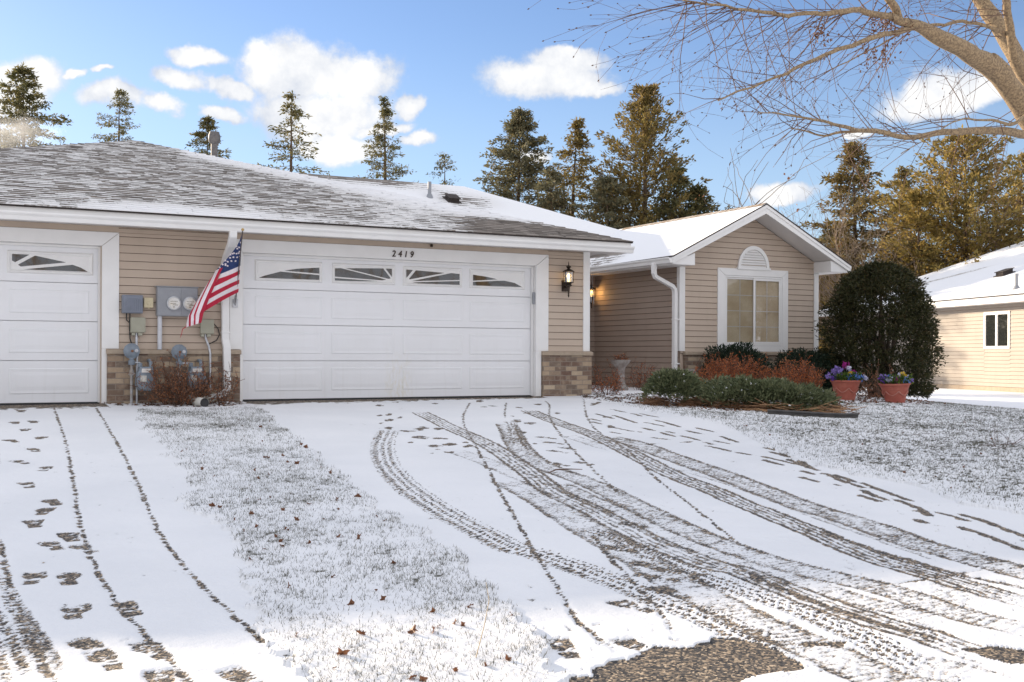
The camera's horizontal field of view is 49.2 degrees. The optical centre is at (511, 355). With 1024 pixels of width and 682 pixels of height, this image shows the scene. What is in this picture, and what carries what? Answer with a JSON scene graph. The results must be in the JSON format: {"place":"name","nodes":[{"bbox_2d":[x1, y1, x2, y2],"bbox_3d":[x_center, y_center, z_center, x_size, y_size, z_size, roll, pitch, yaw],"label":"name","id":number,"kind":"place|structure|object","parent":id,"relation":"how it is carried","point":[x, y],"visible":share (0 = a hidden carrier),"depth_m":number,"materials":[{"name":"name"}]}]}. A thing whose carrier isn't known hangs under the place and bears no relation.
{"place":"outdoors","nodes":[
{"label":"outdoors","id":0,"kind":"place"},
{"bbox_2d":[0,404,316,681],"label":"neighbouring driveway","id":1,"kind":"structure","parent":0,"point":[118,563],"depth_m":6.13,"materials":[{"name":"white snow"}]},
{"bbox_2d":[137,406,571,681],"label":"grass strip","id":2,"kind":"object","parent":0,"point":[376,603],"depth_m":5.92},
{"bbox_2d":[336,647,349,654],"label":"fallen leaf","id":3,"kind":"object","parent":2,"relation":"on","point":[341,652],"visible":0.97,"depth_m":4.66,"materials":[{"name":"brown plant"}]},
{"bbox_2d":[356,630,365,634],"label":"fallen leaf","id":4,"kind":"object","parent":2,"relation":"on","point":[361,632],"visible":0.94,"depth_m":4.94,"materials":[{"name":"brown plant"}]},
{"bbox_2d":[407,624,417,633],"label":"fallen leaf","id":5,"kind":"object","parent":2,"relation":"on","point":[413,629],"visible":1,"depth_m":4.98,"materials":[{"name":"brown plant"}]},
{"bbox_2d":[419,675,427,681],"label":"fallen leaf","id":6,"kind":"object","parent":2,"relation":"on","point":[422,678],"visible":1,"depth_m":4.36,"materials":[{"name":"brown plant"}]},
{"bbox_2d":[476,583,488,656],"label":"dry stalk","id":7,"kind":"object","parent":2,"relation":"in","point":[484,625],"visible":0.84,"depth_m":4.72,"materials":[{"name":"plant"}]},
{"bbox_2d":[0,385,1023,408],"bbox_3d":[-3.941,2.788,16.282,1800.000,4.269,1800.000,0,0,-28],"label":"snowy ground","id":8,"kind":"structure","parent":0,"point":[1013,400],"depth_m":26.22,"materials":[{"name":"white snow"}]},
{"bbox_2d":[0,61,71,147],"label":"spruce tree","id":9,"kind":"object","parent":8,"relation":"on","point":[24,129],"visible":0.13,"depth_m":60.60,"materials":[{"name":"green plant"}]},
{"bbox_2d":[91,88,140,141],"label":"spruce tree","id":10,"kind":"object","parent":8,"relation":"on","point":[120,104],"visible":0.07,"depth_m":80.30,"materials":[{"name":"green plant"}]},
{"bbox_2d":[125,350,219,405],"bbox_3d":[-4.660,0.327,15.465,1.287,0.822,0.606,0,0,-12],"label":"dry shrub","id":11,"kind":"object","parent":8,"relation":"on","point":[176,382],"visible":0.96,"depth_m":15.38,"materials":[{"name":"brown plant"}]},
{"bbox_2d":[184,115,231,158],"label":"spruce tree","id":12,"kind":"object","parent":8,"relation":"on","point":[202,135],"visible":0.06,"depth_m":74.66,"materials":[{"name":"green plant"}]},
{"bbox_2d":[257,90,332,174],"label":"spruce tree","id":13,"kind":"object","parent":8,"relation":"on","point":[295,113],"visible":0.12,"depth_m":56.05,"materials":[{"name":"green plant"}]},
{"bbox_2d":[353,96,418,182],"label":"spruce tree","id":14,"kind":"object","parent":8,"relation":"on","point":[386,112],"visible":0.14,"depth_m":70.08,"materials":[{"name":"green plant"}]},
{"bbox_2d":[0,131,851,404],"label":"duplex house","id":15,"kind":"structure","parent":8,"relation":"on","point":[352,288],"depth_m":17.55,"materials":[{"name":"beige"}]},
{"bbox_2d":[0,244,98,404],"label":"garage door","id":16,"kind":"structure","parent":15,"relation":"in","point":[49,295],"depth_m":15.15,"materials":[{"name":"white metal"}]},
{"bbox_2d":[121,295,142,342],"bbox_3d":[-5.262,-0.468,15.492,0.275,0.729,0.119,0,0,-28],"label":"network box","id":17,"kind":"object","parent":15,"relation":"on","point":[130,304],"visible":0.99,"depth_m":15.46,"materials":[{"name":"grey paint"}]},
{"bbox_2d":[130,317,145,402],"bbox_3d":[-5.202,0.085,15.532,0.198,1.219,0.106,0,0,-28],"label":"disconnect box","id":18,"kind":"object","parent":15,"relation":"attached to","point":[137,326],"visible":0.94,"depth_m":15.49,"materials":[{"name":"grey metal"}]},
{"bbox_2d":[135,359,156,390],"bbox_3d":[-5.069,0.273,15.454,0.276,0.444,0.302,0,0,-28],"label":"gas meter","id":19,"kind":"object","parent":15,"relation":"attached to","point":[144,373],"visible":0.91,"depth_m":15.32,"materials":[{"name":"grey metal"}]},
{"bbox_2d":[142,369,150,372],"bbox_3d":[-5.011,0.213,15.323,0.125,0.055,0.016,0,0,-28],"label":"index window","id":20,"kind":"structure","parent":19,"relation":"in","point":[143,370],"depth_m":15.31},
{"bbox_2d":[143,298,152,308],"bbox_3d":[-5.079,-0.726,15.616,0.129,0.152,0.070,0,0,-28],"label":"junction box","id":21,"kind":"object","parent":15,"relation":"attached to","point":[147,303],"visible":1,"depth_m":15.59,"materials":[{"name":"beige plastic"}]},
{"bbox_2d":[155,286,198,348],"bbox_3d":[-4.708,-0.523,15.727,0.585,0.888,0.221,0,0,-28],"label":"electric meter box","id":22,"kind":"object","parent":15,"relation":"on","point":[178,301],"visible":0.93,"depth_m":15.68,"materials":[{"name":"grey paint"}]},
{"bbox_2d":[171,344,190,389],"bbox_3d":[-4.647,0.282,15.698,0.273,0.868,0.114,0,0,-28],"label":"gas regulator","id":23,"kind":"object","parent":15,"relation":"attached to","point":[180,349],"visible":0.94,"depth_m":15.66,"materials":[{"name":"grey metal"}]},
{"bbox_2d":[186,359,206,389],"bbox_3d":[-4.463,0.275,15.774,0.276,0.444,0.302,0,0,-28],"label":"gas meter","id":24,"kind":"object","parent":15,"relation":"attached to","point":[191,368],"visible":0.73,"depth_m":15.65,"materials":[{"name":"grey metal"}]},
{"bbox_2d":[193,368,201,371],"bbox_3d":[-4.405,0.215,15.643,0.125,0.055,0.016,0,0,-28],"label":"index window","id":25,"kind":"structure","parent":24,"relation":"in","point":[194,369],"depth_m":15.64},
{"bbox_2d":[200,319,213,390],"bbox_3d":[-4.362,0.013,15.974,0.191,1.049,0.111,0,0,-28],"label":"disconnect box","id":26,"kind":"object","parent":15,"relation":"attached to","point":[206,328],"visible":0.84,"depth_m":15.95,"materials":[{"name":"grey metal"}]},
{"bbox_2d":[180,228,243,336],"bbox_3d":[-4.004,-0.984,15.746,0.949,1.495,0.924,0,0,14],"label":"flag","id":27,"kind":"object","parent":15,"relation":"attached to","point":[225,285],"visible":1,"depth_m":15.60,"materials":[{"name":"multicoloured fabric"}]},
{"bbox_2d":[243,255,531,400],"bbox_3d":[-1.830,-0.396,17.528,4.877,2.164,0.082,0,0,-28],"label":"garage door","id":28,"kind":"structure","parent":15,"relation":"in","point":[314,329],"depth_m":17.40,"materials":[{"name":"white metal"}]},
{"bbox_2d":[562,262,573,297],"bbox_3d":[0.937,-1.262,18.700,0.204,0.606,0.240,0,0,-28],"label":"wall lantern","id":29,"kind":"object","parent":15,"relation":"attached to","point":[566,285],"depth_m":18.67,"materials":[{"name":"brown metal"}]},
{"bbox_2d":[590,290,593,303],"bbox_3d":[1.715,-1.431,23.904,0.100,0.660,0.100,0,0,-28],"label":"wall lantern","id":30,"kind":"object","parent":15,"relation":"hanging from","point":[591,296],"visible":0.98,"depth_m":23.87,"materials":[{"name":"glass"}]},
{"bbox_2d":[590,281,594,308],"bbox_3d":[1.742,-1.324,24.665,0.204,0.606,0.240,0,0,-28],"label":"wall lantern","id":31,"kind":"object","parent":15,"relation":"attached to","point":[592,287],"depth_m":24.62,"materials":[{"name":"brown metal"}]},
{"bbox_2d":[717,268,787,351],"bbox_3d":[4.945,-0.916,22.933,1.838,1.688,0.041,0,0,-28],"label":"window","id":32,"kind":"structure","parent":15,"relation":"in","point":[724,325],"depth_m":22.94,"materials":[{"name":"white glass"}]},
{"bbox_2d":[426,154,459,184],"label":"spruce tree","id":33,"kind":"object","parent":8,"relation":"on","point":[440,167],"visible":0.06,"depth_m":60.02,"materials":[{"name":"green plant"}]},
{"bbox_2d":[473,106,562,210],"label":"fir tree","id":34,"kind":"object","parent":8,"relation":"on","point":[518,125],"visible":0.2,"depth_m":49.60,"materials":[{"name":"green plant"}]},
{"bbox_2d":[529,167,578,214],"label":"fir tree","id":35,"kind":"object","parent":8,"relation":"on","point":[553,177],"visible":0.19,"depth_m":47.01,"materials":[{"name":"green plant"}]},
{"bbox_2d":[539,117,602,221],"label":"fir tree","id":36,"kind":"object","parent":8,"relation":"on","point":[577,142],"visible":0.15,"depth_m":51.99,"materials":[{"name":"green plant"}]},
{"bbox_2d":[572,174,639,228],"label":"fir tree","id":37,"kind":"object","parent":8,"relation":"on","point":[605,198],"visible":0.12,"depth_m":45.64,"materials":[{"name":"green plant"}]},
{"bbox_2d":[585,175,633,225],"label":"fir tree","id":38,"kind":"object","parent":8,"relation":"on","point":[600,221],"visible":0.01,"depth_m":47.95,"materials":[{"name":"green plant"}]},
{"bbox_2d":[592,359,635,393],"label":"barberry bush","id":39,"kind":"object","parent":8,"relation":"on","point":[617,385],"visible":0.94,"depth_m":19.61,"materials":[{"name":"brown plant"}]},
{"bbox_2d":[610,360,630,389],"bbox_3d":[2.086,0.383,21.479,0.400,0.585,0.400,0,0,-28],"label":"bird bath","id":40,"kind":"object","parent":8,"relation":"on","point":[620,365],"visible":0.81,"depth_m":21.39,"materials":[{"name":"grey concrete"}]},
{"bbox_2d":[609,352,628,359],"bbox_3d":[2.127,0.075,21.553,0.413,0.314,0.429,0,0,-28],"label":"leaf bunch","id":41,"kind":"object","parent":40,"relation":"in","point":[619,357],"visible":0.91,"depth_m":21.51,"materials":[{"name":"brown plant"}]},
{"bbox_2d":[628,359,657,389],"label":"barberry bush","id":42,"kind":"object","parent":8,"relation":"on","point":[640,378],"visible":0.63,"depth_m":21.57,"materials":[{"name":"brown plant"}]},
{"bbox_2d":[566,83,732,228],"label":"fir tree","id":43,"kind":"object","parent":8,"relation":"on","point":[640,115],"visible":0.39,"depth_m":47.51,"materials":[{"name":"green plant"}]},
{"bbox_2d":[634,163,699,225],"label":"fir tree","id":44,"kind":"object","parent":8,"relation":"on","point":[662,209],"visible":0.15,"depth_m":45.83,"materials":[{"name":"green plant"}]},
{"bbox_2d":[683,183,718,215],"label":"fir tree","id":45,"kind":"object","parent":8,"relation":"on","point":[701,207],"visible":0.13,"depth_m":46.25,"materials":[{"name":"green plant"}]},
{"bbox_2d":[693,351,769,382],"bbox_3d":[4.038,0.327,20.630,1.651,0.864,1.214,0,0,-28],"label":"barberry bush","id":46,"kind":"object","parent":8,"relation":"on","point":[726,370],"visible":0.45,"depth_m":20.48,"materials":[{"name":"brown plant"}]},
{"bbox_2d":[700,341,775,378],"bbox_3d":[4.378,0.228,21.875,1.690,1.036,1.292,0,0,-28],"label":"yew shrub","id":47,"kind":"object","parent":8,"relation":"on","point":[724,351],"visible":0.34,"depth_m":21.67,"materials":[{"name":"plant"}]},
{"bbox_2d":[699,173,841,246],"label":"young tree","id":48,"kind":"object","parent":8,"relation":"on","point":[788,178],"visible":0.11,"depth_m":44.79,"materials":[{"name":"brown plant"}]},
{"bbox_2d":[727,167,828,217],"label":"bare sapling","id":49,"kind":"object","parent":8,"relation":"on","point":[776,209],"visible":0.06,"depth_m":53.99,"materials":[{"name":"brown plant"}]},
{"bbox_2d":[724,137,857,207],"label":"bare sapling","id":50,"kind":"object","parent":8,"relation":"on","point":[758,177],"visible":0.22,"depth_m":47.15,"materials":[{"name":"brown plant"}]},
{"bbox_2d":[770,346,855,391],"bbox_3d":[5.973,0.308,22.347,2.194,0.993,1.489,0,0,-28],"label":"yew shrub","id":51,"kind":"object","parent":8,"relation":"on","point":[796,356],"visible":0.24,"depth_m":22.00,"materials":[{"name":"plant"}]},
{"bbox_2d":[800,193,852,321],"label":"young tree","id":52,"kind":"object","parent":8,"relation":"on","point":[818,232],"visible":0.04,"depth_m":42.97,"materials":[{"name":"brown plant"}]},
{"bbox_2d":[818,229,868,353],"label":"pine tree","id":53,"kind":"object","parent":8,"relation":"on","point":[824,238],"visible":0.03,"depth_m":55.76,"materials":[{"name":"green plant"}]},
{"bbox_2d":[800,140,929,352],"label":"spruce tree","id":54,"kind":"object","parent":8,"relation":"on","point":[844,176],"visible":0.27,"depth_m":49.89,"materials":[{"name":"green plant"}]},
{"bbox_2d":[726,123,1006,343],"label":"bare brush","id":55,"kind":"object","parent":8,"relation":"on","point":[841,226],"visible":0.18,"depth_m":46.66,"materials":[{"name":"brown plant"}]},
{"bbox_2d":[752,186,994,345],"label":"bare brush","id":56,"kind":"object","parent":8,"relation":"on","point":[830,276],"visible":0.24,"depth_m":45.23,"materials":[{"name":"brown plant"}]},
{"bbox_2d":[857,359,893,398],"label":"dry shrub","id":57,"kind":"object","parent":8,"relation":"on","point":[866,386],"visible":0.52,"depth_m":20.12,"materials":[{"name":"brown plant"}]},
{"bbox_2d":[811,256,948,399],"bbox_3d":[7.383,-0.532,22.196,2.661,2.902,2.614,0,0,-28],"label":"arborvitae","id":58,"kind":"object","parent":8,"relation":"on","point":[855,285],"visible":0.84,"depth_m":21.61,"materials":[{"name":"green plant"}]},
{"bbox_2d":[862,186,955,276],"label":"pine tree","id":59,"kind":"object","parent":8,"relation":"on","point":[913,197],"visible":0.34,"depth_m":44.94,"materials":[{"name":"green plant"}]},
{"bbox_2d":[877,165,947,274],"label":"spruce tree","id":60,"kind":"object","parent":8,"relation":"on","point":[902,172],"visible":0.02,"depth_m":52.00,"materials":[{"name":"green plant"}]},
{"bbox_2d":[884,241,948,283],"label":"pine tree","id":61,"kind":"object","parent":8,"relation":"on","point":[910,259],"visible":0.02,"depth_m":48.90,"materials":[{"name":"green plant"}]},
{"bbox_2d":[819,241,1023,392],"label":"neighbour house","id":62,"kind":"structure","parent":8,"relation":"on","point":[980,308],"depth_m":33.29,"materials":[{"name":"beige"}]},
{"bbox_2d":[984,311,1009,348],"bbox_3d":[13.834,-0.708,31.895,0.417,1.060,1.181,0,0,-28],"label":"window","id":63,"kind":"structure","parent":62,"relation":"in","point":[996,324],"depth_m":31.85,"materials":[{"name":"white glass"}]},
{"bbox_2d":[827,122,1023,263],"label":"bare brush","id":64,"kind":"object","parent":8,"relation":"on","point":[973,192],"visible":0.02,"depth_m":46.05,"materials":[{"name":"brown plant"}]},
{"bbox_2d":[842,123,1023,281],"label":"pine tree","id":65,"kind":"object","parent":8,"relation":"on","point":[945,201],"visible":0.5,"depth_m":45.42,"materials":[{"name":"green plant"}]},
{"bbox_2d":[892,118,1023,269],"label":"bare brush","id":66,"kind":"object","parent":8,"relation":"on","point":[995,246],"visible":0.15,"depth_m":45.13,"materials":[{"name":"brown plant"}]},
{"bbox_2d":[953,150,1023,254],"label":"pine tree","id":67,"kind":"object","parent":8,"relation":"on","point":[1020,167],"visible":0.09,"depth_m":49.77,"materials":[{"name":"green plant"}]},
{"bbox_2d":[0,0,1023,275],"label":"sky","id":68,"kind":"structure","parent":0,"point":[451,71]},
{"bbox_2d":[99,396,1023,681],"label":"driveway","id":69,"kind":"structure","parent":0,"point":[633,544],"depth_m":7.34,"materials":[{"name":"white snow"}]},
{"bbox_2d":[123,343,140,403],"bbox_3d":[-5.232,0.275,15.389,0.228,0.878,0.114,0,0,-28],"label":"gas regulator","id":70,"kind":"object","parent":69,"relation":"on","point":[131,351],"visible":0.99,"depth_m":15.37,"materials":[{"name":"grey metal"}]},
{"bbox_2d":[186,395,213,406],"bbox_3d":[-4.271,0.636,15.555,0.375,0.164,0.470,0,0,-42],"label":"drain extension","id":71,"kind":"object","parent":69,"relation":"on","point":[201,401],"visible":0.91,"depth_m":15.34,"materials":[{"name":"white plastic"}]},
{"bbox_2d":[200,361,243,404],"bbox_3d":[-4.101,0.411,15.714,0.591,0.652,0.525,0,0,37],"label":"dry shrub","id":72,"kind":"object","parent":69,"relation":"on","point":[225,391],"visible":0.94,"depth_m":15.68,"materials":[{"name":"brown plant"}]},
{"bbox_2d":[548,468,581,472],"bbox_3d":[0.459,1.040,10.096,0.411,0.023,0.083,0,0,-39],"label":"stick","id":73,"kind":"object","parent":69,"relation":"on","point":[564,469],"visible":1,"depth_m":10.14,"materials":[{"name":"wood"}]},
{"bbox_2d":[581,393,1023,512],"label":"front lawn","id":74,"kind":"structure","parent":0,"point":[934,484],"depth_m":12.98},
{"bbox_2d":[104,393,933,413],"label":"leaf litter","id":75,"kind":"object","parent":74,"relation":"on","point":[853,400],"visible":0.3,"depth_m":18.34,"materials":[{"name":"brown plant"}]},
{"bbox_2d":[631,366,716,407],"bbox_3d":[2.506,0.490,17.486,1.329,0.647,1.200,0,0,-28],"label":"juniper shrub","id":76,"kind":"object","parent":74,"relation":"on","point":[683,382],"visible":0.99,"depth_m":17.29,"materials":[{"name":"green plant"}]},
{"bbox_2d":[680,371,852,411],"bbox_3d":[3.864,0.567,17.337,2.728,0.637,1.614,0,0,21],"label":"juniper shrub","id":77,"kind":"object","parent":74,"relation":"on","point":[723,391],"visible":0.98,"depth_m":17.00,"materials":[{"name":"green plant"}]},
{"bbox_2d":[527,0,1023,232],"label":"maple tree","id":78,"kind":"object","parent":74,"relation":"on","point":[1003,77],"visible":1,"depth_m":11.45,"materials":[{"name":"brown plant"}]},
{"bbox_2d":[758,348,826,387],"bbox_3d":[5.051,0.398,20.193,1.192,1.057,1.190,0,0,11],"label":"barberry bush","id":79,"kind":"object","parent":74,"relation":"on","point":[804,377],"visible":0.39,"depth_m":20.06,"materials":[{"name":"brown plant"}]},
{"bbox_2d":[739,398,865,412],"bbox_3d":[4.387,0.770,16.565,2.033,0.293,0.972,0,0,2],"label":"dead branch pile","id":80,"kind":"object","parent":74,"relation":"on","point":[821,407],"visible":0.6,"depth_m":16.55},
{"bbox_2d":[767,409,858,417],"bbox_3d":[4.332,0.871,16.083,1.280,0.162,0.181,0,0,10],"label":"landscape edging","id":81,"kind":"object","parent":74,"relation":"on","point":[814,414],"visible":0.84,"depth_m":16.04,"materials":[{"name":"black plastic"}]},
{"bbox_2d":[830,380,860,399],"bbox_3d":[5.817,0.622,19.493,0.529,0.370,0.529,0,0,-28],"label":"flower pot","id":82,"kind":"object","parent":74,"relation":"on","point":[847,389],"visible":0.81,"depth_m":19.32,"materials":[{"name":"ceramic"}]},
{"bbox_2d":[825,361,868,381],"bbox_3d":[5.817,0.287,19.499,0.638,0.384,0.610,0,0,-28],"label":"flower bunch","id":83,"kind":"object","parent":82,"relation":"on","point":[850,374],"visible":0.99,"depth_m":19.41,"materials":[{"name":"multicoloured plant"}]},
{"bbox_2d":[878,382,910,402],"bbox_3d":[6.568,0.658,19.189,0.535,0.380,0.535,0,0,-28],"label":"flower pot","id":84,"kind":"object","parent":74,"relation":"on","point":[893,393],"visible":0.86,"depth_m":19.03,"materials":[{"name":"ceramic"}]},
{"bbox_2d":[877,372,913,383],"bbox_3d":[6.571,0.393,19.194,0.584,0.229,0.610,0,0,-28],"label":"flower bunch","id":85,"kind":"object","parent":84,"relation":"on","point":[893,379],"visible":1,"depth_m":19.07,"materials":[{"name":"multicoloured plant"}]},
{"bbox_2d":[979,427,1023,447],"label":"fallen branch","id":86,"kind":"object","parent":74,"relation":"on","point":[1004,443],"visible":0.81,"depth_m":13.02,"materials":[{"name":"brown wood"}]}
]}

